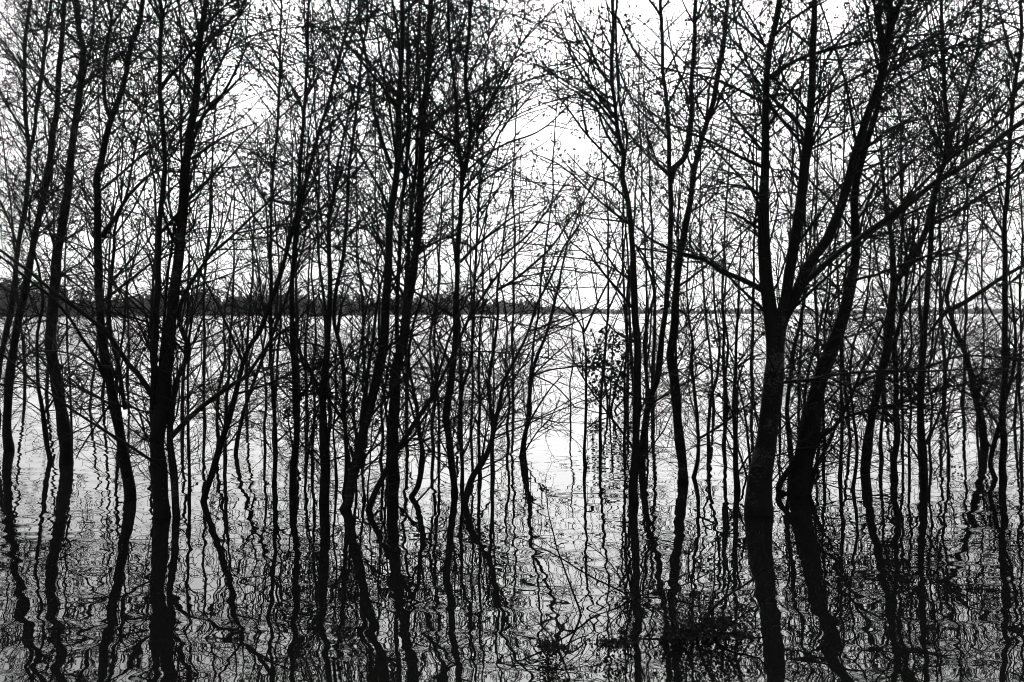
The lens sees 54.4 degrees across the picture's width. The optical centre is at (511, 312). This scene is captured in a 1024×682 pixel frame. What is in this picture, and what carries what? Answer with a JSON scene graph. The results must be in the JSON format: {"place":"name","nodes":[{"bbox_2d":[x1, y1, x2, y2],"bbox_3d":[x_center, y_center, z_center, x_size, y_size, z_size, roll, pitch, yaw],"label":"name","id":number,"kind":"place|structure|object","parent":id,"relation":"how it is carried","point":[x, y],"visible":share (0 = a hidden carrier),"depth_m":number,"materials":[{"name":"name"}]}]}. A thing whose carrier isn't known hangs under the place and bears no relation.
{"place":"outdoors","nodes":[
{"label":"outdoors","id":0,"kind":"place"},
{"bbox_2d":[0,313,1001,316],"bbox_3d":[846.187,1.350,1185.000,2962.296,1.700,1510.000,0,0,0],"label":"shore","id":1,"kind":"structure","parent":0,"point":[463,314],"depth_m":869.45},
{"bbox_2d":[0,277,1022,315],"bbox_3d":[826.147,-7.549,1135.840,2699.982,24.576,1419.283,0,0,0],"label":"wood","id":2,"kind":"object","parent":1,"relation":"on","point":[970,311],"visible":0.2,"depth_m":649.81,"materials":[{"name":"black plant"}]},
{"bbox_2d":[0,314,1023,681],"bbox_3d":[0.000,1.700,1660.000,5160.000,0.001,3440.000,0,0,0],"label":"lake water","id":3,"kind":"structure","parent":0,"point":[244,576],"depth_m":6.86,"materials":[{"name":"black liquid"}]},
{"bbox_2d":[0,72,59,380],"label":"alder tree","id":4,"kind":"object","parent":3,"relation":"on","point":[14,241],"visible":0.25,"depth_m":24.57,"materials":[{"name":"black plant"}]},
{"bbox_2d":[13,189,111,434],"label":"alder tree","id":5,"kind":"object","parent":3,"relation":"on","point":[71,419],"visible":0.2,"depth_m":13.29,"materials":[{"name":"black plant"}]},
{"bbox_2d":[0,0,143,422],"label":"alder tree","id":6,"kind":"object","parent":3,"relation":"on","point":[24,109],"visible":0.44,"depth_m":15.11,"materials":[{"name":"black plant"}]},
{"bbox_2d":[0,0,152,450],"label":"alder tree","id":7,"kind":"object","parent":3,"relation":"on","point":[7,438],"visible":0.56,"depth_m":12.11,"materials":[{"name":"black plant"}]},
{"bbox_2d":[0,112,176,460],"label":"alder tree","id":8,"kind":"object","parent":3,"relation":"on","point":[43,420],"visible":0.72,"depth_m":11.34,"materials":[{"name":"black plant"}]},
{"bbox_2d":[0,0,210,463],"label":"alder tree","id":9,"kind":"object","parent":3,"relation":"on","point":[65,453],"visible":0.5,"depth_m":11.37,"materials":[{"name":"black plant"}]},
{"bbox_2d":[60,102,166,397],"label":"alder tree","id":10,"kind":"object","parent":3,"relation":"on","point":[119,162],"visible":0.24,"depth_m":19.93,"materials":[{"name":"black plant"}]},
{"bbox_2d":[54,29,186,408],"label":"alder tree","id":11,"kind":"object","parent":3,"relation":"on","point":[154,181],"visible":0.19,"depth_m":17.48,"materials":[{"name":"black plant"}]},
{"bbox_2d":[0,0,276,507],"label":"alder tree","id":12,"kind":"object","parent":3,"relation":"on","point":[129,487],"visible":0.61,"depth_m":8.90,"materials":[{"name":"black plant"}]},
{"bbox_2d":[72,217,205,439],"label":"alder sapling","id":13,"kind":"object","parent":3,"relation":"on","point":[121,342],"visible":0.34,"depth_m":13.10,"materials":[{"name":"black plant"}]},
{"bbox_2d":[124,161,266,498],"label":"alder sapling","id":14,"kind":"object","parent":3,"relation":"on","point":[188,447],"visible":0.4,"depth_m":9.19,"materials":[{"name":"black plant"}]},
{"bbox_2d":[129,1,264,425],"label":"alder tree","id":15,"kind":"object","parent":3,"relation":"on","point":[205,325],"visible":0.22,"depth_m":15.15,"materials":[{"name":"black plant"}]},
{"bbox_2d":[128,200,268,422],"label":"alder tree","id":16,"kind":"object","parent":3,"relation":"on","point":[182,401],"visible":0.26,"depth_m":14.92,"materials":[{"name":"black plant"}]},
{"bbox_2d":[0,0,399,518],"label":"alder tree","id":17,"kind":"object","parent":3,"relation":"on","point":[162,396],"visible":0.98,"depth_m":8.14,"materials":[{"name":"black plant"}]},
{"bbox_2d":[203,133,270,458],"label":"alder tree","id":18,"kind":"object","parent":3,"relation":"on","point":[224,446],"visible":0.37,"depth_m":11.49,"materials":[{"name":"black plant"}]},
{"bbox_2d":[183,192,305,438],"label":"alder sapling","id":19,"kind":"object","parent":3,"relation":"on","point":[224,356],"visible":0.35,"depth_m":13.52,"materials":[{"name":"black plant"}]},
{"bbox_2d":[144,124,360,453],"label":"alder tree","id":20,"kind":"object","parent":3,"relation":"on","point":[236,445],"visible":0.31,"depth_m":12.06,"materials":[{"name":"black plant"}]},
{"bbox_2d":[204,172,304,449],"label":"alder sapling","id":21,"kind":"object","parent":3,"relation":"on","point":[263,339],"visible":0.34,"depth_m":12.19,"materials":[{"name":"black plant"}]},
{"bbox_2d":[200,101,314,386],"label":"alder tree","id":22,"kind":"object","parent":3,"relation":"on","point":[247,334],"visible":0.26,"depth_m":21.97,"materials":[{"name":"black plant"}]},
{"bbox_2d":[202,107,353,437],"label":"alder tree","id":23,"kind":"object","parent":3,"relation":"on","point":[278,356],"visible":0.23,"depth_m":13.23,"materials":[{"name":"black plant"}]},
{"bbox_2d":[139,0,421,484],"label":"alder tree","id":24,"kind":"object","parent":3,"relation":"on","point":[276,441],"visible":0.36,"depth_m":9.82,"materials":[{"name":"black plant"}]},
{"bbox_2d":[223,87,338,419],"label":"alder tree","id":25,"kind":"object","parent":3,"relation":"on","point":[299,283],"visible":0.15,"depth_m":15.81,"materials":[{"name":"black plant"}]},
{"bbox_2d":[169,0,431,497],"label":"alder tree","id":26,"kind":"object","parent":3,"relation":"on","point":[293,474],"visible":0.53,"depth_m":9.08,"materials":[{"name":"black plant"}]},
{"bbox_2d":[277,385,327,487],"bbox_3d":[-2.035,1.283,9.656,0.572,1.167,1.268,0,0,0],"label":"leafy shrub","id":27,"kind":"object","parent":3,"relation":"on","point":[290,411],"visible":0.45,"depth_m":9.65,"materials":[{"name":"black plant"}]},
{"bbox_2d":[258,11,361,416],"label":"alder tree","id":28,"kind":"object","parent":3,"relation":"on","point":[314,106],"visible":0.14,"depth_m":16.56,"materials":[{"name":"black plant"}]},
{"bbox_2d":[254,55,365,398],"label":"alder tree","id":29,"kind":"object","parent":3,"relation":"on","point":[296,300],"visible":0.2,"depth_m":18.16,"materials":[{"name":"black plant"}]},
{"bbox_2d":[214,47,414,425],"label":"alder tree","id":30,"kind":"object","parent":3,"relation":"on","point":[354,204],"visible":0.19,"depth_m":11.85,"materials":[{"name":"black plant"}]},
{"bbox_2d":[134,0,511,501],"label":"alder tree","id":31,"kind":"object","parent":3,"relation":"on","point":[221,440],"visible":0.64,"depth_m":9.06,"materials":[{"name":"black plant"}]},
{"bbox_2d":[187,0,472,494],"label":"alder tree","id":32,"kind":"object","parent":3,"relation":"on","point":[336,328],"visible":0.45,"depth_m":9.07,"materials":[{"name":"black plant"}]},
{"bbox_2d":[255,170,412,467],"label":"alder sapling","id":33,"kind":"object","parent":3,"relation":"on","point":[313,435],"visible":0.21,"depth_m":11.06,"materials":[{"name":"black plant"}]},
{"bbox_2d":[213,0,455,503],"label":"alder tree","id":34,"kind":"object","parent":3,"relation":"on","point":[324,446],"visible":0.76,"depth_m":8.72,"materials":[{"name":"black plant"}]},
{"bbox_2d":[323,577,362,639],"bbox_3d":[-0.865,1.652,5.090,0.199,0.398,0.899,0,0,-14],"label":"brush","id":35,"kind":"object","parent":3,"relation":"on","point":[341,632],"visible":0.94,"depth_m":5.16,"materials":[{"name":"black plant"}]},
{"bbox_2d":[308,298,413,482],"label":"alder sapling","id":36,"kind":"object","parent":3,"relation":"on","point":[335,466],"visible":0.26,"depth_m":9.99,"materials":[{"name":"black plant"}]},
{"bbox_2d":[341,393,388,498],"bbox_3d":[-1.340,1.300,9.180,0.495,1.162,0.977,0,0,0],"label":"leafy shrub","id":37,"kind":"object","parent":3,"relation":"on","point":[370,456],"visible":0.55,"depth_m":9.08,"materials":[{"name":"black plant"}]},
{"bbox_2d":[329,300,443,459],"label":"alder sapling","id":38,"kind":"object","parent":3,"relation":"on","point":[384,394],"visible":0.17,"depth_m":11.45,"materials":[{"name":"black plant"}]},
{"bbox_2d":[280,98,498,475],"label":"alder sapling","id":39,"kind":"object","parent":3,"relation":"on","point":[362,338],"visible":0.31,"depth_m":10.61,"materials":[{"name":"black plant"}]},
{"bbox_2d":[328,159,498,497],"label":"alder tree","id":40,"kind":"object","parent":3,"relation":"on","point":[413,493],"visible":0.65,"depth_m":9.07,"materials":[{"name":"black plant"}]},
{"bbox_2d":[195,0,645,493],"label":"alder tree","id":41,"kind":"object","parent":3,"relation":"on","point":[476,124],"visible":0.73,"depth_m":9.27,"materials":[{"name":"black plant"}]},
{"bbox_2d":[247,0,596,509],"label":"alder tree","id":42,"kind":"object","parent":3,"relation":"on","point":[384,324],"visible":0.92,"depth_m":8.37,"materials":[{"name":"black plant"}]},
{"bbox_2d":[253,0,593,479],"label":"alder tree","id":43,"kind":"object","parent":3,"relation":"on","point":[419,164],"visible":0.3,"depth_m":10.38,"materials":[{"name":"black plant"}]},
{"bbox_2d":[331,3,523,456],"bbox_3d":[-1.148,-1.053,12.063,2.566,6.204,1.672,0,0,0],"label":"alder tree","id":44,"kind":"object","parent":3,"relation":"on","point":[438,409],"visible":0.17,"depth_m":11.93,"materials":[{"name":"black plant"}]},
{"bbox_2d":[391,166,497,450],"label":"alder sapling","id":45,"kind":"object","parent":3,"relation":"on","point":[430,358],"visible":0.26,"depth_m":12.27,"materials":[{"name":"black plant"}]},
{"bbox_2d":[360,0,582,485],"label":"alder tree","id":46,"kind":"object","parent":3,"relation":"on","point":[478,195],"visible":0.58,"depth_m":9.58,"materials":[{"name":"black plant"}]},
{"bbox_2d":[301,111,676,513],"bbox_3d":[-0.360,0.202,8.437,2.684,3.723,2.500,0,0,-32],"label":"alder tree","id":47,"kind":"object","parent":3,"relation":"on","point":[391,460],"visible":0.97,"depth_m":8.41,"materials":[{"name":"black plant"}]},
{"bbox_2d":[399,172,580,477],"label":"alder sapling","id":48,"kind":"object","parent":3,"relation":"on","point":[479,417],"visible":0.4,"depth_m":10.26,"materials":[{"name":"black plant"}]},
{"bbox_2d":[435,233,548,443],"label":"alder sapling","id":49,"kind":"object","parent":3,"relation":"on","point":[507,428],"visible":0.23,"depth_m":13.00,"materials":[{"name":"black plant"}]},
{"bbox_2d":[479,81,565,395],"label":"alder tree","id":50,"kind":"object","parent":3,"relation":"on","point":[514,242],"visible":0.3,"depth_m":20.10,"materials":[{"name":"black plant"}]},
{"bbox_2d":[485,577,588,653],"bbox_3d":[0.109,1.610,4.902,0.481,0.482,1.145,0,0,9],"label":"brush","id":51,"kind":"object","parent":3,"relation":"on","point":[547,645],"visible":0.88,"depth_m":4.97,"materials":[{"name":"black plant"}]},
{"bbox_2d":[414,85,665,473],"bbox_3d":[0.321,-0.155,10.528,2.622,4.447,2.940,0,0,0],"label":"alder tree","id":52,"kind":"object","parent":3,"relation":"on","point":[492,467],"visible":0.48,"depth_m":10.51,"materials":[{"name":"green plant"}]},
{"bbox_2d":[416,142,665,504],"bbox_3d":[0.303,0.221,8.932,2.383,3.689,2.087,0,0,0],"label":"alder tree","id":53,"kind":"object","parent":3,"relation":"on","point":[481,463],"visible":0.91,"depth_m":8.81,"materials":[{"name":"black plant"}]},
{"bbox_2d":[472,9,623,448],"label":"alder tree","id":54,"kind":"object","parent":3,"relation":"on","point":[544,258],"visible":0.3,"depth_m":12.21,"materials":[{"name":"black plant"}]},
{"bbox_2d":[526,486,581,615],"bbox_3d":[0.261,1.435,5.679,0.327,0.841,0.231,0,0,28],"label":"brush","id":55,"kind":"object","parent":3,"relation":"on","point":[563,567],"visible":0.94,"depth_m":5.69,"materials":[{"name":"black plant"}]},
{"bbox_2d":[465,219,666,467],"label":"alder tree","id":56,"kind":"object","parent":3,"relation":"on","point":[586,403],"visible":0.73,"depth_m":11.02,"materials":[{"name":"black plant"}]},
{"bbox_2d":[478,135,665,458],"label":"alder tree","id":57,"kind":"object","parent":3,"relation":"on","point":[526,428],"visible":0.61,"depth_m":11.62,"materials":[{"name":"black plant"}]},
{"bbox_2d":[441,0,758,503],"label":"alder tree","id":58,"kind":"object","parent":3,"relation":"on","point":[636,395],"visible":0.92,"depth_m":8.63,"materials":[{"name":"black plant"}]},
{"bbox_2d":[576,592,642,650],"bbox_3d":[0.560,1.711,4.924,0.497,0.527,1.091,0,0,0],"label":"brush","id":59,"kind":"object","parent":3,"relation":"on","point":[624,642],"visible":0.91,"depth_m":4.94,"materials":[{"name":"black plant"}]},
{"bbox_2d":[580,70,641,446],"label":"alder tree","id":60,"kind":"object","parent":3,"relation":"on","point":[625,363],"visible":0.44,"depth_m":12.57,"materials":[{"name":"black plant"}]},
{"bbox_2d":[578,326,644,410],"bbox_3d":[1.769,0.992,17.184,1.253,1.722,1.374,0,0,0],"label":"leafy shrub","id":61,"kind":"object","parent":3,"relation":"on","point":[609,408],"visible":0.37,"depth_m":17.24,"materials":[{"name":"black plant"}]},
{"bbox_2d":[566,39,681,446],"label":"alder tree","id":62,"kind":"object","parent":3,"relation":"on","point":[602,379],"visible":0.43,"depth_m":12.70,"materials":[{"name":"black plant"}]},
{"bbox_2d":[495,502,761,609],"bbox_3d":[0.735,1.488,6.134,1.368,0.725,1.001,0,0,-41],"label":"brush","id":63,"kind":"object","parent":3,"relation":"on","point":[632,596],"visible":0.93,"depth_m":5.94,"materials":[{"name":"black plant"}]},
{"bbox_2d":[586,31,676,417],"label":"alder tree","id":64,"kind":"object","parent":3,"relation":"on","point":[629,320],"visible":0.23,"depth_m":16.28,"materials":[{"name":"black plant"}]},
{"bbox_2d":[577,90,707,395],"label":"alder tree","id":65,"kind":"object","parent":3,"relation":"on","point":[622,244],"visible":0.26,"depth_m":19.75,"materials":[{"name":"black plant"}]},
{"bbox_2d":[611,245,675,434],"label":"alder sapling","id":66,"kind":"object","parent":3,"relation":"on","point":[646,340],"visible":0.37,"depth_m":13.84,"materials":[{"name":"black plant"}]},
{"bbox_2d":[604,21,701,378],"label":"alder tree","id":67,"kind":"object","parent":3,"relation":"on","point":[641,205],"visible":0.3,"depth_m":23.21,"materials":[{"name":"black plant"}]},
{"bbox_2d":[600,35,710,397],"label":"alder tree","id":68,"kind":"object","parent":3,"relation":"on","point":[654,320],"visible":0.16,"depth_m":19.02,"materials":[{"name":"black plant"}]},
{"bbox_2d":[542,0,827,465],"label":"alder tree","id":69,"kind":"object","parent":3,"relation":"on","point":[662,168],"visible":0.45,"depth_m":10.87,"materials":[{"name":"black plant"}]},
{"bbox_2d":[628,90,772,425],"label":"alder tree","id":70,"kind":"object","parent":3,"relation":"on","point":[681,214],"visible":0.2,"depth_m":13.88,"materials":[{"name":"black plant"}]},
{"bbox_2d":[632,1,779,409],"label":"alder tree","id":71,"kind":"object","parent":3,"relation":"on","point":[700,227],"visible":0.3,"depth_m":17.64,"materials":[{"name":"black plant"}]},
{"bbox_2d":[627,523,789,647],"bbox_3d":[1.000,1.450,5.017,0.726,0.803,1.176,0,0,0],"label":"brush","id":72,"kind":"object","parent":3,"relation":"on","point":[707,625],"visible":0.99,"depth_m":5.07,"materials":[{"name":"black plant"}]},
{"bbox_2d":[640,127,777,451],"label":"alder sapling","id":73,"kind":"object","parent":3,"relation":"on","point":[708,426],"visible":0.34,"depth_m":12.12,"materials":[{"name":"black plant"}]},
{"bbox_2d":[583,73,835,492],"bbox_3d":[1.926,-0.257,9.749,2.098,4.653,2.828,0,0,-9],"label":"alder tree","id":74,"kind":"object","parent":3,"relation":"on","point":[736,446],"visible":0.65,"depth_m":9.56,"materials":[{"name":"black plant"}]},
{"bbox_2d":[688,192,761,464],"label":"alder sapling","id":75,"kind":"object","parent":3,"relation":"on","point":[724,438],"visible":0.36,"depth_m":11.10,"materials":[{"name":"black plant"}]},
{"bbox_2d":[653,5,797,444],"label":"alder tree","id":76,"kind":"object","parent":3,"relation":"on","point":[722,325],"visible":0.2,"depth_m":12.88,"materials":[{"name":"black plant"}]},
{"bbox_2d":[602,159,857,477],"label":"alder tree","id":77,"kind":"object","parent":3,"relation":"on","point":[697,461],"visible":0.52,"depth_m":10.27,"materials":[{"name":"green plant"}]},
{"bbox_2d":[601,0,861,482],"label":"alder tree","id":78,"kind":"object","parent":3,"relation":"on","point":[682,460],"visible":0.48,"depth_m":10.23,"materials":[{"name":"black plant"}]},
{"bbox_2d":[700,333,776,477],"bbox_3d":[2.327,1.037,10.287,0.762,1.664,1.253,0,0,0],"label":"leafy shrub","id":79,"kind":"object","parent":3,"relation":"on","point":[745,415],"visible":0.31,"depth_m":10.23,"materials":[{"name":"black plant"}]},
{"bbox_2d":[705,43,781,393],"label":"alder tree","id":80,"kind":"object","parent":3,"relation":"on","point":[752,309],"visible":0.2,"depth_m":21.00,"materials":[{"name":"black plant"}]},
{"bbox_2d":[705,61,840,412],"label":"alder tree","id":81,"kind":"object","parent":3,"relation":"on","point":[778,120],"visible":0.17,"depth_m":17.43,"materials":[{"name":"black plant"}]},
{"bbox_2d":[552,0,1023,515],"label":"alder tree","id":82,"kind":"object","parent":3,"relation":"on","point":[760,480],"visible":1,"depth_m":8.22,"materials":[{"name":"black plant"}]},
{"bbox_2d":[750,39,836,397],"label":"alder tree","id":83,"kind":"object","parent":3,"relation":"on","point":[790,142],"visible":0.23,"depth_m":17.07,"materials":[{"name":"black plant"}]},
{"bbox_2d":[707,116,884,461],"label":"alder sapling","id":84,"kind":"object","parent":3,"relation":"on","point":[789,393],"visible":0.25,"depth_m":11.05,"materials":[{"name":"black plant"}]},
{"bbox_2d":[719,78,877,440],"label":"alder tree","id":85,"kind":"object","parent":3,"relation":"on","point":[824,191],"visible":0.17,"depth_m":13.30,"materials":[{"name":"black plant"}]},
{"bbox_2d":[698,29,904,467],"bbox_3d":[3.551,-0.623,10.932,2.506,5.385,1.934,0,0,-23],"label":"alder sapling","id":86,"kind":"object","parent":3,"relation":"on","point":[843,168],"visible":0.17,"depth_m":10.82,"materials":[{"name":"black plant"}]},
{"bbox_2d":[756,148,873,441],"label":"alder sapling","id":87,"kind":"object","parent":3,"relation":"on","point":[816,318],"visible":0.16,"depth_m":13.06,"materials":[{"name":"black plant"}]},
{"bbox_2d":[786,0,877,378],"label":"alder tree","id":88,"kind":"object","parent":3,"relation":"on","point":[815,324],"visible":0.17,"depth_m":18.76,"materials":[{"name":"black plant"}]},
{"bbox_2d":[786,205,889,477],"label":"alder sapling","id":89,"kind":"object","parent":3,"relation":"on","point":[835,403],"visible":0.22,"depth_m":10.13,"materials":[{"name":"black plant"}]},
{"bbox_2d":[681,0,1023,496],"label":"alder tree","id":90,"kind":"object","parent":3,"relation":"on","point":[801,463],"visible":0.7,"depth_m":9.26,"materials":[{"name":"black plant"}]},
{"bbox_2d":[740,142,981,490],"bbox_3d":[3.329,0.178,9.654,2.257,3.778,1.384,0,0,22],"label":"alder sapling","id":91,"kind":"object","parent":3,"relation":"on","point":[853,484],"visible":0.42,"depth_m":9.59,"materials":[{"name":"black plant"}]},
{"bbox_2d":[771,45,1020,479],"bbox_3d":[3.842,-0.439,9.836,2.276,5.012,2.801,0,0,0],"label":"alder tree","id":92,"kind":"object","parent":3,"relation":"on","point":[893,464],"visible":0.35,"depth_m":10.22,"materials":[{"name":"black plant"}]},
{"bbox_2d":[786,0,1023,487],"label":"alder tree","id":93,"kind":"object","parent":3,"relation":"on","point":[924,442],"visible":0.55,"depth_m":9.57,"materials":[{"name":"black plant"}]},
{"bbox_2d":[838,199,980,474],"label":"alder sapling","id":94,"kind":"object","parent":3,"relation":"on","point":[910,343],"visible":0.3,"depth_m":10.53,"materials":[{"name":"black plant"}]},
{"bbox_2d":[798,0,1023,471],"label":"alder tree","id":95,"kind":"object","parent":3,"relation":"on","point":[893,291],"visible":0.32,"depth_m":10.87,"materials":[{"name":"black plant"}]},
{"bbox_2d":[855,215,968,460],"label":"alder sapling","id":96,"kind":"object","parent":3,"relation":"on","point":[879,448],"visible":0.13,"depth_m":11.46,"materials":[{"name":"black plant"}]},
{"bbox_2d":[858,35,969,451],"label":"alder sapling","id":97,"kind":"object","parent":3,"relation":"on","point":[895,187],"visible":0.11,"depth_m":12.23,"materials":[{"name":"black plant"}]},
{"bbox_2d":[822,146,1014,468],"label":"alder sapling","id":98,"kind":"object","parent":3,"relation":"on","point":[935,302],"visible":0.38,"depth_m":10.64,"materials":[{"name":"black plant"}]},
{"bbox_2d":[871,165,1016,464],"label":"alder sapling","id":99,"kind":"object","parent":3,"relation":"on","point":[948,436],"visible":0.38,"depth_m":11.14,"materials":[{"name":"black plant"}]},
{"bbox_2d":[868,85,1023,448],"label":"alder tree","id":100,"kind":"object","parent":3,"relation":"on","point":[980,422],"visible":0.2,"depth_m":12.48,"materials":[{"name":"black plant"}]},
{"bbox_2d":[887,0,1023,479],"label":"alder tree","id":101,"kind":"object","parent":3,"relation":"on","point":[1003,436],"visible":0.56,"depth_m":10.38,"materials":[{"name":"black plant"}]},
{"bbox_2d":[912,43,1021,377],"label":"alder tree","id":102,"kind":"object","parent":3,"relation":"on","point":[942,331],"visible":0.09,"depth_m":25.26,"materials":[{"name":"black plant"}]},
{"bbox_2d":[925,116,1018,401],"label":"alder tree","id":103,"kind":"object","parent":3,"relation":"on","point":[965,287],"visible":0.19,"depth_m":18.82,"materials":[{"name":"black plant"}]},
{"bbox_2d":[953,106,1023,459],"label":"alder sapling","id":104,"kind":"object","parent":3,"relation":"on","point":[1019,397],"visible":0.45,"depth_m":11.40,"materials":[{"name":"black plant"}]},
{"bbox_2d":[970,183,1023,426],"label":"alder tree","id":105,"kind":"object","parent":3,"relation":"on","point":[982,282],"visible":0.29,"depth_m":14.63,"materials":[{"name":"black plant"}]},
{"bbox_2d":[0,0,1023,310],"label":"sky","id":106,"kind":"structure","parent":0,"point":[646,9],"materials":[{"name":"white"}]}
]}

